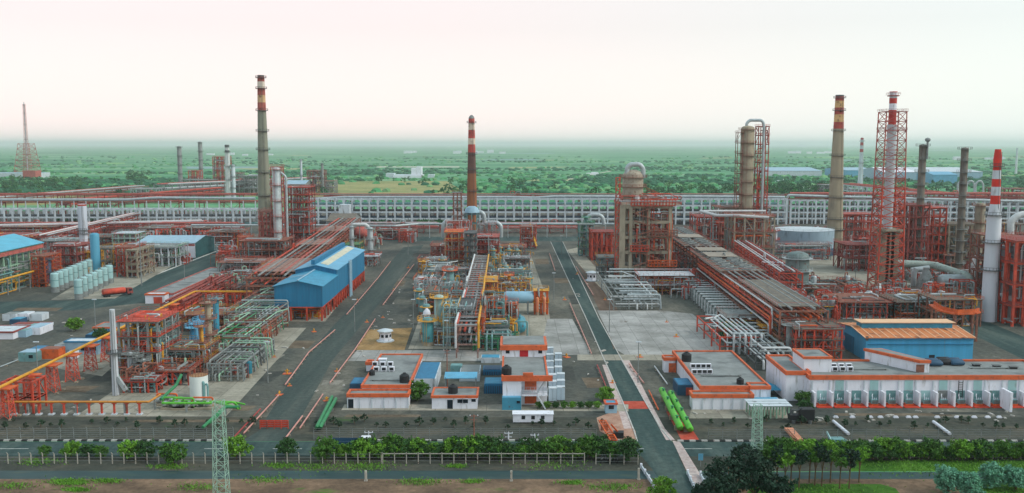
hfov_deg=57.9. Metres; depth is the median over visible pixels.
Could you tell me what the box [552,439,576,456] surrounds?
hedge tree
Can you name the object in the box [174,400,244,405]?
pipe
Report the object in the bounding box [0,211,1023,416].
yard
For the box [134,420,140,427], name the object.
shrub
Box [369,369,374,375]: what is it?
water tank
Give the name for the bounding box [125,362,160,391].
valve cluster
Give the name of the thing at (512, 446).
hedge tree
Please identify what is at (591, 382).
ground patch
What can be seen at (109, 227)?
pipe rack
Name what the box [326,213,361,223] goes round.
shed
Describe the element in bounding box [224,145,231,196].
process column
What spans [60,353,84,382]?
trestle
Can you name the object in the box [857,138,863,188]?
chimney
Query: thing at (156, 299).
door
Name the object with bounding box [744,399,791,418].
canopy
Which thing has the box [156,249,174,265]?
valve cluster
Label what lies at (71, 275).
gas cylinder
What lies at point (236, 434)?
road pipe
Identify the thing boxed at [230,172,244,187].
process unit
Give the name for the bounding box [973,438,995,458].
hedge tree
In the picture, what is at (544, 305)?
vessel
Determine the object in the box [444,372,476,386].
awning
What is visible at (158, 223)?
pipe track
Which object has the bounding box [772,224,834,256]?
storage tank
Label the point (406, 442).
hedge tree
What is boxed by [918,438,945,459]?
hedge tree
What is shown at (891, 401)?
transformer
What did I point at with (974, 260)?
duct
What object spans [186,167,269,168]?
field
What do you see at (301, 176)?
process column
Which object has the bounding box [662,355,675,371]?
entrance block
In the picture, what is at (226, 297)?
trestle
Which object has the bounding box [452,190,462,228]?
stair tower
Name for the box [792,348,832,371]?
stair block
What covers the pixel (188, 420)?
ground patch
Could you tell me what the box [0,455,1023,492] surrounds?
grass
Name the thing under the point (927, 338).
warehouse
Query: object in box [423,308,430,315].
dome tank
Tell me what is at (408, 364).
workshop
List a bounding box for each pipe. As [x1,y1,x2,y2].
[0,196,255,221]
[159,374,182,400]
[162,400,239,414]
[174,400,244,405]
[191,223,613,237]
[201,405,239,427]
[202,381,208,398]
[225,401,240,408]
[234,408,260,436]
[243,394,278,433]
[280,171,288,243]
[285,329,334,384]
[286,415,302,436]
[289,195,784,223]
[299,394,322,428]
[315,395,333,429]
[318,397,337,429]
[329,319,374,382]
[346,261,390,314]
[383,264,413,304]
[576,267,593,294]
[577,322,591,353]
[597,364,605,385]
[609,268,700,277]
[629,363,643,382]
[648,390,658,409]
[654,366,667,384]
[699,210,768,246]
[704,210,765,240]
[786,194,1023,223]
[832,420,849,434]
[925,138,930,158]
[932,420,951,434]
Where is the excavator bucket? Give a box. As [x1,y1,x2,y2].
[611,424,623,438]
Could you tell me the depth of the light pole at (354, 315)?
306.96 m
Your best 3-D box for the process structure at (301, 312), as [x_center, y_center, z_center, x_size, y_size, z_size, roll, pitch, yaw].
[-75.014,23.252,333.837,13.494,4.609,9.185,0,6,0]
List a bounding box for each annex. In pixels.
[144,292,168,303]
[746,382,770,396]
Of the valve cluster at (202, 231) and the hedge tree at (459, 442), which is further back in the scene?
the valve cluster at (202, 231)
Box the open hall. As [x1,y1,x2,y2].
[0,234,43,294]
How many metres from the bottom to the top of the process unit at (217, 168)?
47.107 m
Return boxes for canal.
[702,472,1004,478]
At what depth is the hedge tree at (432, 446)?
183.80 m
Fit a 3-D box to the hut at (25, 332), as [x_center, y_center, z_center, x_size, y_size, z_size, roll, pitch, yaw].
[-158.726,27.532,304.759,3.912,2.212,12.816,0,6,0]
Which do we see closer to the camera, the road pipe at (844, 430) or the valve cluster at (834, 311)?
the road pipe at (844, 430)
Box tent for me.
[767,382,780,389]
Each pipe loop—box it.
[967,180,974,201]
[975,180,983,202]
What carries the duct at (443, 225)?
on the yard at (402, 308)
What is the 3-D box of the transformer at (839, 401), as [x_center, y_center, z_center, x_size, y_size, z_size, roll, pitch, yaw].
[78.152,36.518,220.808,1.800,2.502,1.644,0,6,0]
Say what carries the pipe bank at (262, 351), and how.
on the apron at (233, 390)
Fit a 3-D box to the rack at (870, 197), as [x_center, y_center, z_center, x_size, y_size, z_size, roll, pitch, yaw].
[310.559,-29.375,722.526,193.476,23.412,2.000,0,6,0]
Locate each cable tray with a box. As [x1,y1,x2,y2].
[370,379,410,380]
[701,375,740,376]
[853,368,887,369]
[968,367,1009,368]
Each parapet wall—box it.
[640,463,654,488]
[687,469,694,485]
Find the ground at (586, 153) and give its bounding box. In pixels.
[0,145,1023,477]
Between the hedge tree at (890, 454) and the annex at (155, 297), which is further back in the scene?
the annex at (155, 297)
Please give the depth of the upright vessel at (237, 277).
392.46 m
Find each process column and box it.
[39,257,54,285]
[89,233,100,269]
[175,146,182,185]
[185,322,199,339]
[188,319,202,339]
[192,316,204,337]
[193,321,209,364]
[197,142,204,178]
[198,297,217,361]
[207,294,223,346]
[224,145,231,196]
[230,165,236,196]
[269,167,284,252]
[300,159,302,179]
[320,163,324,192]
[580,222,583,253]
[581,215,590,253]
[700,223,709,236]
[716,220,723,246]
[736,119,764,239]
[771,228,779,256]
[858,236,868,267]
[912,144,930,260]
[932,282,944,292]
[943,252,954,266]
[952,147,972,268]
[971,203,989,266]
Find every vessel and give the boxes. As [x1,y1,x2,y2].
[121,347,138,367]
[126,350,143,370]
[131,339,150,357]
[134,353,151,362]
[214,343,223,362]
[220,339,228,356]
[224,319,233,329]
[233,273,241,284]
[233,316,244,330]
[246,361,252,377]
[346,224,356,246]
[354,226,366,243]
[364,226,375,258]
[378,234,382,244]
[414,283,424,306]
[417,291,427,314]
[417,315,438,345]
[418,258,428,275]
[420,298,432,317]
[426,260,432,276]
[429,292,448,327]
[438,316,450,343]
[442,266,457,285]
[489,245,496,259]
[492,254,498,266]
[500,273,510,278]
[504,271,513,287]
[513,245,520,254]
[526,272,532,288]
[535,297,538,314]
[542,297,545,314]
[781,319,799,353]
[782,251,813,295]
[811,271,816,292]
[829,295,838,316]
[844,272,849,281]
[927,278,935,290]
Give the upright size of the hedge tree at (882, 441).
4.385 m
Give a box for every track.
[0,220,244,232]
[358,219,440,232]
[379,166,458,166]
[496,219,577,232]
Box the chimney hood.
[464,206,478,232]
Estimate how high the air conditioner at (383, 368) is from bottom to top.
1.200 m
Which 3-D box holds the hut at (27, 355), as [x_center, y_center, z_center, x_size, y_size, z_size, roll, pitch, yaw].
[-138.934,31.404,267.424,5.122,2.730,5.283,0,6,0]
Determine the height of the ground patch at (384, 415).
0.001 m
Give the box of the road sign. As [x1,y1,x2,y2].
[698,454,702,465]
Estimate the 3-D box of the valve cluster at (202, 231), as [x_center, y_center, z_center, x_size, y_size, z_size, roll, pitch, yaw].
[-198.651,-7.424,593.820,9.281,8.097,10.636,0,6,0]
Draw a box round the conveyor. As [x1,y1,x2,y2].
[599,420,617,440]
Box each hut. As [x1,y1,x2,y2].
[0,325,30,338]
[9,317,27,323]
[12,322,53,324]
[18,323,37,336]
[18,349,41,361]
[27,323,52,334]
[30,345,47,348]
[39,346,65,358]
[85,329,109,337]
[339,204,350,212]
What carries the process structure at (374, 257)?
on the apron at (314, 319)
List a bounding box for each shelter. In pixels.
[349,377,364,388]
[673,378,692,394]
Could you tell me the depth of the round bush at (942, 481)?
163.51 m
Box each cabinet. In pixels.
[546,353,553,359]
[546,360,553,365]
[547,347,553,352]
[547,366,553,374]
[548,386,556,401]
[549,373,556,379]
[549,380,556,385]
[554,365,561,378]
[555,352,561,358]
[555,359,561,364]
[557,372,564,378]
[557,379,564,384]
[557,385,564,400]
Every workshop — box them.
[346,389,410,407]
[361,354,422,399]
[672,350,765,389]
[689,390,753,409]
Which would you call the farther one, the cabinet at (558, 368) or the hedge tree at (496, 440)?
the cabinet at (558, 368)
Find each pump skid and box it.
[156,393,177,405]
[160,397,184,409]
[170,397,195,409]
[191,397,214,409]
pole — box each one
[33,341,38,377]
[137,237,141,285]
[264,341,269,382]
[352,299,355,331]
[444,320,448,356]
[470,415,477,435]
[607,299,611,331]
[636,341,640,382]
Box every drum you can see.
[505,289,533,314]
[516,314,525,334]
[659,387,683,430]
[668,390,693,431]
[937,272,965,292]
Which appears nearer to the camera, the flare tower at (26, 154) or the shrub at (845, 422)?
the shrub at (845, 422)
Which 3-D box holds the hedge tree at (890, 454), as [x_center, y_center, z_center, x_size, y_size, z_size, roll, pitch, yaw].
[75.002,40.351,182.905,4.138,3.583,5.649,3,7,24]
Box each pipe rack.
[0,185,148,204]
[0,191,257,221]
[0,219,210,233]
[30,212,142,251]
[56,186,242,207]
[153,177,319,196]
[160,274,236,319]
[199,292,253,309]
[246,217,360,301]
[310,191,786,221]
[454,254,488,357]
[660,226,828,353]
[731,240,802,290]
[784,190,1023,222]
[843,183,989,219]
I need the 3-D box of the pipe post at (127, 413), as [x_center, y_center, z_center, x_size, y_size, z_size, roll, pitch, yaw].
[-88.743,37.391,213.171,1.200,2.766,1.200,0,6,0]
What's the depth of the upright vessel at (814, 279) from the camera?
386.22 m
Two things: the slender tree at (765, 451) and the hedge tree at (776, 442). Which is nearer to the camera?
the slender tree at (765, 451)
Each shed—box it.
[136,235,215,257]
[284,180,311,192]
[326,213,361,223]
[755,167,821,175]
[825,167,865,176]
[863,167,916,179]
[906,167,982,177]
[916,172,956,183]
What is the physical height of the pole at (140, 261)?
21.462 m
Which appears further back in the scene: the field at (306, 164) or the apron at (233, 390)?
the field at (306, 164)
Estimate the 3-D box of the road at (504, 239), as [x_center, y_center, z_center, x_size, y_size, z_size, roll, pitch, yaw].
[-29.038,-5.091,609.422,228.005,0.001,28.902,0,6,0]
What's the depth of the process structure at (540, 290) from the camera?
338.05 m
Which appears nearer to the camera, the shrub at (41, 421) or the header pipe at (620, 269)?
the shrub at (41, 421)
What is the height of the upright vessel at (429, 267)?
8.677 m
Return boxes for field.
[0,160,89,160]
[0,192,107,204]
[24,146,84,146]
[30,153,76,153]
[82,157,155,157]
[98,171,126,173]
[109,154,148,154]
[118,164,238,165]
[132,160,175,161]
[166,155,290,155]
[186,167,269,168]
[237,168,304,169]
[270,181,458,195]
[285,164,337,164]
[341,157,394,157]
[374,149,489,149]
[377,164,446,164]
[453,161,569,161]
[476,153,555,153]
[490,159,536,159]
[509,167,561,167]
[558,148,636,148]
[562,172,654,173]
[609,150,682,150]
[686,147,798,147]
[803,157,916,157]
[938,164,1009,164]
[951,147,1004,147]
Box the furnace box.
[1000,245,1023,321]
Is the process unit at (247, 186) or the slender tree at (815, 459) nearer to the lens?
the slender tree at (815, 459)
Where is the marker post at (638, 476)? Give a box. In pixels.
[637,468,639,479]
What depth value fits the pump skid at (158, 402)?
221.22 m
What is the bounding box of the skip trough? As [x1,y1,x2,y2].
[784,427,802,440]
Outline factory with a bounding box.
[386,166,434,177]
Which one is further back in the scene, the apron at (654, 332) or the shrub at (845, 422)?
the apron at (654, 332)
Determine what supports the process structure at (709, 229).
on the yard at (402, 308)
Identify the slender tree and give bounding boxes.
[760,447,777,471]
[766,444,784,483]
[775,451,795,474]
[783,446,801,480]
[791,448,810,487]
[799,443,816,482]
[808,449,824,484]
[814,442,832,485]
[819,439,840,482]
[831,448,849,488]
[840,448,861,488]
[851,447,871,482]
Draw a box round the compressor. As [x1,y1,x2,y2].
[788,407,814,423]
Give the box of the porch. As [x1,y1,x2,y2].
[365,359,373,370]
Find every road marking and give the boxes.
[0,448,755,448]
[159,250,218,273]
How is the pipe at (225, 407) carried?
attached to the pipe at (187, 403)
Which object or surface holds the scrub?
on the ground at (586, 153)
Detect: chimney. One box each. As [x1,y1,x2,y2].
[255,75,270,235]
[465,115,478,234]
[825,95,845,249]
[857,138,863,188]
[980,149,1004,321]
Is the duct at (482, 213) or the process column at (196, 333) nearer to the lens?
the process column at (196, 333)
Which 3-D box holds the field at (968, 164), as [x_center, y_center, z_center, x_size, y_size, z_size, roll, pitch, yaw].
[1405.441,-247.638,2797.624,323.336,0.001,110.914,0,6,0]
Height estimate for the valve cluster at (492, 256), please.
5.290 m
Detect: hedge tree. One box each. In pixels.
[36,444,51,456]
[58,440,81,456]
[64,317,84,330]
[76,443,99,456]
[91,327,109,337]
[92,445,108,456]
[117,439,139,458]
[133,438,158,458]
[158,441,187,462]
[221,434,254,458]
[275,437,299,456]
[309,434,340,460]
[333,443,350,456]
[344,438,362,455]
[351,437,377,458]
[353,433,382,456]
[372,441,390,458]
[375,442,391,456]
[380,432,405,456]
[390,444,408,456]
[392,435,419,456]
[404,439,420,456]
[410,379,430,400]
[410,437,426,456]
[415,440,431,456]
[423,443,431,456]
[428,441,440,455]
[431,442,444,456]
[439,436,461,456]
[450,435,474,458]
[460,435,481,456]
[468,433,492,456]
[468,437,485,456]
[482,434,510,458]
[489,443,508,458]
[502,442,519,458]
[511,445,526,458]
[515,444,530,456]
[516,435,539,456]
[526,442,542,456]
[534,400,543,407]
[538,435,565,458]
[543,401,551,407]
[543,435,572,456]
[551,401,559,407]
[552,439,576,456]
[560,400,568,407]
[567,442,587,456]
[568,401,576,407]
[576,401,584,407]
[576,433,603,457]
[576,445,590,456]
[584,401,592,407]
[587,433,613,456]
[593,401,602,407]
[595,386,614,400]
[604,441,622,459]
[613,436,643,460]
[645,475,677,492]
[756,436,780,450]
[767,436,790,453]
[778,436,803,453]
[794,390,811,401]
[795,399,814,407]
[798,437,821,447]
[817,438,839,455]
[827,440,846,457]
[841,438,855,455]
[846,438,872,451]
[846,439,867,457]
[865,440,884,459]
[871,435,898,457]
[871,444,889,458]
[884,443,901,459]
[888,436,910,456]
[896,441,914,458]
[911,442,923,457]
[912,443,928,458]
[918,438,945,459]
[919,435,941,457]
[941,447,954,459]
[944,445,958,458]
[947,438,974,459]
[958,438,979,456]
[969,439,992,457]
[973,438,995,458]
[990,444,1002,457]
[991,438,1019,458]
[1010,448,1023,458]
[1014,439,1023,457]
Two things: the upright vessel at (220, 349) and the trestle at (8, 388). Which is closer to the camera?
the trestle at (8, 388)
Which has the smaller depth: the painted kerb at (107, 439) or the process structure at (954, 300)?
the painted kerb at (107, 439)
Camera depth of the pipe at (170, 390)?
223.18 m
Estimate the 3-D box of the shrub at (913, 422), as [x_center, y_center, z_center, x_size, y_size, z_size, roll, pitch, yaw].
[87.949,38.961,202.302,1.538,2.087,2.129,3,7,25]
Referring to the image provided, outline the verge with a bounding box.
[0,417,1023,440]
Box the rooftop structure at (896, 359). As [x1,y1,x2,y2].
[863,348,930,372]
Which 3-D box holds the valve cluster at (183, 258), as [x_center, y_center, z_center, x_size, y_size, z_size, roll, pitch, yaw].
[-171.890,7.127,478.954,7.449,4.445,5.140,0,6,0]
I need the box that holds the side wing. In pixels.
[765,354,810,400]
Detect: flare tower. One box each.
[14,102,41,171]
[867,91,908,287]
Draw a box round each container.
[2,312,20,320]
[18,311,34,319]
[29,312,48,320]
[450,363,461,371]
[481,354,499,362]
[482,365,501,374]
[484,377,502,393]
[502,395,520,409]
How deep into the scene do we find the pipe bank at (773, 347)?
264.38 m
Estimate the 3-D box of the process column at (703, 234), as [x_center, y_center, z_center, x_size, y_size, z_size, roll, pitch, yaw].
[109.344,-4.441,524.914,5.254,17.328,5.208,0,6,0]
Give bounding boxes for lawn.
[747,484,898,492]
[851,460,1023,470]
[978,480,1023,492]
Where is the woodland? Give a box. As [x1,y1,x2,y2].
[0,169,1023,223]
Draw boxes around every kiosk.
[376,328,393,342]
[585,271,598,281]
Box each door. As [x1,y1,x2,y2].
[153,297,161,302]
[348,399,353,407]
[447,400,452,408]
[520,350,527,356]
[669,363,675,371]
[844,332,853,353]
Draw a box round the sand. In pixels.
[355,328,411,349]
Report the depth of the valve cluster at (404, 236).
598.52 m
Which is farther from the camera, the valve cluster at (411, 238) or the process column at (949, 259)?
the valve cluster at (411, 238)
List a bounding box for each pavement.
[597,411,635,440]
[603,365,631,428]
[621,360,674,439]
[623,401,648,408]
[666,411,698,439]
[673,441,701,483]
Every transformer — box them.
[817,394,826,404]
[835,394,843,404]
[852,398,860,404]
[869,394,878,404]
[887,394,895,404]
[904,395,913,404]
[921,394,930,404]
[939,394,947,404]
[956,395,965,404]
[973,394,982,404]
[990,394,999,404]
[1013,398,1017,404]
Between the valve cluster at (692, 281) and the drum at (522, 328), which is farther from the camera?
the valve cluster at (692, 281)
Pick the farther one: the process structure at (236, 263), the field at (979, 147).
the field at (979, 147)
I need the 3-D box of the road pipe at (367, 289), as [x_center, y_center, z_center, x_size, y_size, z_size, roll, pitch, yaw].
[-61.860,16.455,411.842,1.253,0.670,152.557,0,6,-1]
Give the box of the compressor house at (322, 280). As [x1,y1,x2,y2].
[272,242,364,320]
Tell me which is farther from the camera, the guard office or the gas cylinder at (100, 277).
the gas cylinder at (100, 277)
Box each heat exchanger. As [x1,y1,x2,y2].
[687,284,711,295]
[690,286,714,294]
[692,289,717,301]
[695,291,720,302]
[697,293,723,306]
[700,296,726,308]
[702,298,729,312]
[705,301,733,313]
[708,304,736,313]
[711,306,739,321]
[728,322,759,332]
[732,326,762,331]
[735,329,768,344]
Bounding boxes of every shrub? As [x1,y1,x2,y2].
[1,421,8,427]
[36,419,45,425]
[58,418,65,426]
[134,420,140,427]
[156,415,162,423]
[247,416,256,422]
[329,416,336,423]
[335,420,342,426]
[351,415,358,423]
[359,413,367,420]
[414,416,423,425]
[482,415,488,423]
[537,418,544,425]
[572,417,579,423]
[797,415,806,423]
[823,415,829,423]
[841,418,848,426]
[910,420,917,427]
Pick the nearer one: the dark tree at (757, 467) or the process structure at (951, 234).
the dark tree at (757, 467)
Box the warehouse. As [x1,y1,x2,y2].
[837,319,975,358]
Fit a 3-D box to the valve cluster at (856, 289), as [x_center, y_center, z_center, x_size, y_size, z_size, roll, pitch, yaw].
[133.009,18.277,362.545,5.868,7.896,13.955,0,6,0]
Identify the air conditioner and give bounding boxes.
[380,361,385,365]
[381,366,386,371]
[389,366,394,371]
[831,366,837,371]
[839,366,845,371]
[846,366,852,371]
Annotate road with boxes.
[0,245,219,312]
[0,442,1017,455]
[0,471,656,478]
[244,245,422,440]
[360,237,633,240]
[551,242,692,492]
[937,315,1023,358]
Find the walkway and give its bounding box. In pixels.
[929,301,980,341]
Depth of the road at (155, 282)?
376.10 m
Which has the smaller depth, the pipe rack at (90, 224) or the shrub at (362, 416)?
the shrub at (362, 416)
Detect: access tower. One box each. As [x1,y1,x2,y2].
[269,164,286,250]
[733,131,743,234]
[752,124,770,242]
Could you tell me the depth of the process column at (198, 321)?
275.45 m
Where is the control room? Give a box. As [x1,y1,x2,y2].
[63,338,103,354]
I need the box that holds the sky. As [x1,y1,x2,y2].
[0,0,1023,144]
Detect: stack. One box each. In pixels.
[76,204,89,248]
[106,309,121,395]
[826,431,846,441]
[925,358,942,365]
[936,357,951,364]
[947,357,964,364]
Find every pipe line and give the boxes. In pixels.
[0,270,40,294]
[0,291,251,388]
[7,394,160,413]
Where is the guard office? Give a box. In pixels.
[431,387,478,408]
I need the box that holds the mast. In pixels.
[1015,148,1017,173]
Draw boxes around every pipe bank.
[204,308,287,350]
[206,337,275,381]
[223,287,295,329]
[423,261,457,281]
[473,328,511,350]
[596,271,661,309]
[696,314,765,353]
[731,332,792,369]
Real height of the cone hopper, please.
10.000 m
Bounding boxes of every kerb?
[0,439,225,440]
[319,439,622,440]
[551,243,637,440]
[563,243,671,440]
[677,440,1023,441]
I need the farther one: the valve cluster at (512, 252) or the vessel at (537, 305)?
the valve cluster at (512, 252)
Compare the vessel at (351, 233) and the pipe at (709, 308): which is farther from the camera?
the vessel at (351, 233)
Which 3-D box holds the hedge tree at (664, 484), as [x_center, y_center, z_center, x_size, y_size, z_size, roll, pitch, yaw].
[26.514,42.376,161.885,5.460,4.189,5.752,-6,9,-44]
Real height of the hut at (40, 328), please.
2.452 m
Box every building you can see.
[0,172,49,177]
[23,170,40,177]
[92,322,130,331]
[500,336,552,408]
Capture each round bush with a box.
[933,464,964,492]
[956,471,986,492]
[977,461,1007,488]
[1002,464,1023,489]
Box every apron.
[51,264,174,299]
[52,349,110,375]
[77,328,305,415]
[278,265,366,320]
[342,404,627,410]
[348,350,501,360]
[408,257,549,348]
[544,319,590,354]
[567,248,609,296]
[577,355,662,359]
[598,311,718,354]
[689,407,787,417]
[778,255,910,285]
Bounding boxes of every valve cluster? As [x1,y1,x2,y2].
[118,367,134,385]
[122,359,168,386]
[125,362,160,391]
[127,367,150,391]
[152,228,168,234]
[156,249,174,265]
[160,356,206,376]
[171,224,189,234]
[172,257,188,264]
[181,252,192,261]
[196,230,211,235]
[210,254,227,266]
[211,296,225,306]
[211,360,239,374]
[212,348,240,365]
[213,283,235,296]
[216,239,237,252]
[217,328,240,343]
[218,248,241,260]
[219,245,232,254]
[228,314,254,329]
[248,331,263,345]
[365,232,380,245]
[394,229,414,240]
[398,229,415,242]
[486,288,514,295]
[488,252,505,261]
[490,259,498,269]
[503,245,531,255]
[510,321,527,335]
[519,278,538,290]
[671,285,695,299]
[672,251,684,267]
[683,278,700,296]
[688,268,702,279]
[713,282,732,299]
[781,280,795,286]
[793,288,806,295]
[798,294,844,319]
[814,289,831,298]
[834,276,861,287]
[841,234,861,248]
[844,285,864,292]
[874,287,895,305]
[881,279,910,287]
[881,284,900,287]
[883,276,901,287]
[884,287,909,293]
[900,269,910,280]
[920,282,944,292]
[930,269,941,282]
[939,278,978,295]
[951,260,968,268]
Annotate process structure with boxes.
[0,222,68,232]
[0,230,63,247]
[29,250,62,286]
[39,235,89,257]
[40,228,100,241]
[50,239,89,268]
[76,247,103,266]
[89,232,149,250]
[100,243,125,272]
[111,229,145,243]
[114,241,146,276]
[116,306,181,373]
[121,369,169,392]
[124,244,155,277]
[136,224,219,234]
[146,241,189,266]
[152,320,177,360]
[153,358,202,384]
[167,335,219,372]
[179,304,238,331]
[207,227,249,244]
[216,255,273,273]
[222,267,265,283]
[232,279,280,295]
[237,233,253,247]
[237,234,294,263]
[243,326,271,345]
[247,304,274,315]
[257,207,273,252]
[283,184,316,253]
[284,307,323,318]
[345,240,363,248]
[364,251,381,266]
[376,228,416,239]
[413,273,443,298]
[417,254,449,269]
[420,327,453,345]
[424,283,472,313]
[430,241,444,255]
[435,264,475,284]
[438,277,468,302]
[441,296,460,345]
[444,226,468,265]
[445,219,472,251]
[447,294,476,345]
[464,228,477,265]
[474,231,499,259]
[475,299,485,347]
[477,220,495,247]
[478,273,498,295]
[480,289,505,317]
[480,312,509,331]
[480,327,519,347]
[487,265,531,280]
[498,277,530,293]
[500,243,526,254]
[503,255,530,269]
[503,299,518,317]
[519,223,536,248]
[533,285,548,314]
[577,221,594,255]
[595,252,614,274]
[634,268,694,294]
[675,257,709,270]
[689,212,739,249]
[710,203,770,241]
[716,306,789,335]
[717,318,748,340]
[724,211,775,259]
[756,321,775,338]
[767,241,832,259]
[783,318,844,358]
[788,297,844,317]
[798,276,873,298]
[820,290,895,318]
[832,239,875,270]
[843,210,874,240]
[864,228,900,255]
[870,287,933,293]
[872,291,942,318]
[899,266,971,280]
[915,203,948,264]
[916,290,983,326]
[934,220,973,267]
[965,220,1023,252]
[968,229,1018,295]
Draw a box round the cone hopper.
[915,267,933,290]
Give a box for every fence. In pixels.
[0,427,233,438]
[0,452,214,463]
[228,452,381,463]
[313,427,596,438]
[382,452,584,463]
[708,428,1023,439]
[873,453,1020,458]
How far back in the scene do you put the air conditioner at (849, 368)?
226.79 m
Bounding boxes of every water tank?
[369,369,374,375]
[399,372,408,382]
[448,383,457,393]
[502,364,511,374]
[682,351,691,361]
[736,377,743,384]
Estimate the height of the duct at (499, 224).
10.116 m
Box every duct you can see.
[117,376,127,390]
[352,223,369,245]
[441,218,456,236]
[479,210,489,224]
[487,221,502,236]
[587,213,605,224]
[898,260,973,288]
[910,265,929,271]
[911,267,918,285]
[972,255,975,276]
[1007,211,1023,233]
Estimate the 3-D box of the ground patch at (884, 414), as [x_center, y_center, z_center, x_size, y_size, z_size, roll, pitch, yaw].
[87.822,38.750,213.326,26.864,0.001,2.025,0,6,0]
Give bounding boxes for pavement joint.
[673,442,697,474]
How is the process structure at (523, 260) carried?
on the apron at (536, 325)
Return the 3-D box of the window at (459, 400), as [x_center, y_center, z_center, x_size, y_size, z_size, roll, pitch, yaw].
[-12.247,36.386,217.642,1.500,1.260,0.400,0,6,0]
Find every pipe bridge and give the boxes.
[0,208,257,223]
[310,198,787,224]
[787,199,1023,223]
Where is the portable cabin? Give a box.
[512,410,553,422]
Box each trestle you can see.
[0,375,47,413]
[0,385,21,420]
[19,373,44,406]
[40,362,65,393]
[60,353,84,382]
[79,344,101,371]
[97,335,110,362]
[168,303,179,320]
[179,298,188,316]
[219,293,227,306]
[234,293,241,310]
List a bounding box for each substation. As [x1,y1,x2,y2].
[151,267,231,297]
[789,359,1023,411]
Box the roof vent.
[971,363,981,366]
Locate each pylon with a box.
[212,399,229,492]
[751,403,762,449]
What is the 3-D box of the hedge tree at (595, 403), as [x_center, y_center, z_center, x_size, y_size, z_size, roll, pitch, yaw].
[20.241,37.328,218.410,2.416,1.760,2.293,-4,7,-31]
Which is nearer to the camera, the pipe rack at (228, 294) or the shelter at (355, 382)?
the shelter at (355, 382)
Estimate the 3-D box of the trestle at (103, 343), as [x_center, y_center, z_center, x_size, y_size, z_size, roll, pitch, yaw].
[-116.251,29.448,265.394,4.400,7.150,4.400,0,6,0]
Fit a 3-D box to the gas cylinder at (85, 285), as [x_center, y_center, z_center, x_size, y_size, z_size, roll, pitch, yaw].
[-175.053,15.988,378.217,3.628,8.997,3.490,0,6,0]
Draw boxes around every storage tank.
[189,368,207,399]
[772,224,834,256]
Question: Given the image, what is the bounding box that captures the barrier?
[259,420,288,428]
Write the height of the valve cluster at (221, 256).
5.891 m
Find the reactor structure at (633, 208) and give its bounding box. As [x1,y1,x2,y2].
[613,162,681,278]
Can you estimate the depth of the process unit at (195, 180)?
1196.20 m
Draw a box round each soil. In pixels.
[0,456,1023,470]
[0,479,656,492]
[578,254,617,348]
[737,479,1004,492]
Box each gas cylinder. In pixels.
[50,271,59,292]
[57,269,64,289]
[60,267,69,287]
[65,265,73,285]
[70,263,78,278]
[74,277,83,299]
[75,262,83,276]
[79,275,88,296]
[80,260,87,274]
[84,272,93,293]
[85,258,92,272]
[89,270,98,291]
[94,268,103,288]
[101,266,108,285]
[105,263,113,283]
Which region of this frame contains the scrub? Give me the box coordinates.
[0,156,1023,192]
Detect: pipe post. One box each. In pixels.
[35,403,42,414]
[48,403,55,414]
[60,403,67,414]
[86,403,92,414]
[98,403,105,414]
[111,403,117,414]
[123,403,130,414]
[136,403,142,414]
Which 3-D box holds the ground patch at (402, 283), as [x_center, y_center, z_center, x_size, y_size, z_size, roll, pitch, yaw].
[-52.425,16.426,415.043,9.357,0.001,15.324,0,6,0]
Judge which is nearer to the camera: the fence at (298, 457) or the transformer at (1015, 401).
the fence at (298, 457)
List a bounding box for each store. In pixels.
[414,362,440,392]
[459,365,480,380]
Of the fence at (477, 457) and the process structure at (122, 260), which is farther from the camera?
the process structure at (122, 260)
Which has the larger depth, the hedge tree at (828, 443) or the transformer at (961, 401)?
the transformer at (961, 401)
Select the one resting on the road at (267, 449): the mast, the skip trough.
the skip trough
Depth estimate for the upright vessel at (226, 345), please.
268.47 m
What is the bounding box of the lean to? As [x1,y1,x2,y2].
[754,397,780,408]
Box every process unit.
[130,187,163,199]
[182,178,218,185]
[188,170,202,181]
[212,156,231,183]
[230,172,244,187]
[239,174,257,192]
[307,169,326,192]
[323,179,337,192]
[817,183,846,191]
[985,187,1023,202]
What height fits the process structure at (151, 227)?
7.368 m
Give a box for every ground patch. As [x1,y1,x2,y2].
[13,308,61,310]
[57,386,98,391]
[87,371,111,380]
[133,420,246,421]
[231,406,255,410]
[258,371,285,380]
[288,341,314,347]
[321,380,343,384]
[344,415,420,416]
[379,295,397,304]
[394,281,405,285]
[412,253,428,256]
[535,259,548,263]
[553,278,568,282]
[554,366,575,379]
[568,295,578,303]
[582,378,602,387]
[834,413,952,415]
[931,412,1010,414]
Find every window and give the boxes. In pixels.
[457,398,462,403]
[462,398,468,403]
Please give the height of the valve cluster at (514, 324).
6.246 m
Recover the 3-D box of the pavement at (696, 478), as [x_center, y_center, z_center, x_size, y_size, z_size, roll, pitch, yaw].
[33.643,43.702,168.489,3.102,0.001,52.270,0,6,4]
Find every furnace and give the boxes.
[589,229,613,259]
[892,200,930,269]
[997,232,1023,326]
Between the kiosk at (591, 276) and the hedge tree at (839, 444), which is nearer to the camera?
the hedge tree at (839, 444)
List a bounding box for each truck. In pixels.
[101,287,132,296]
[332,435,370,448]
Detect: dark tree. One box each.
[690,477,736,492]
[700,455,752,492]
[725,442,763,491]
[728,452,778,492]
[754,472,798,492]
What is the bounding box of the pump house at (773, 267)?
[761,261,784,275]
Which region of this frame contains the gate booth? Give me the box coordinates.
[603,400,617,412]
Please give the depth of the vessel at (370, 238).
494.40 m

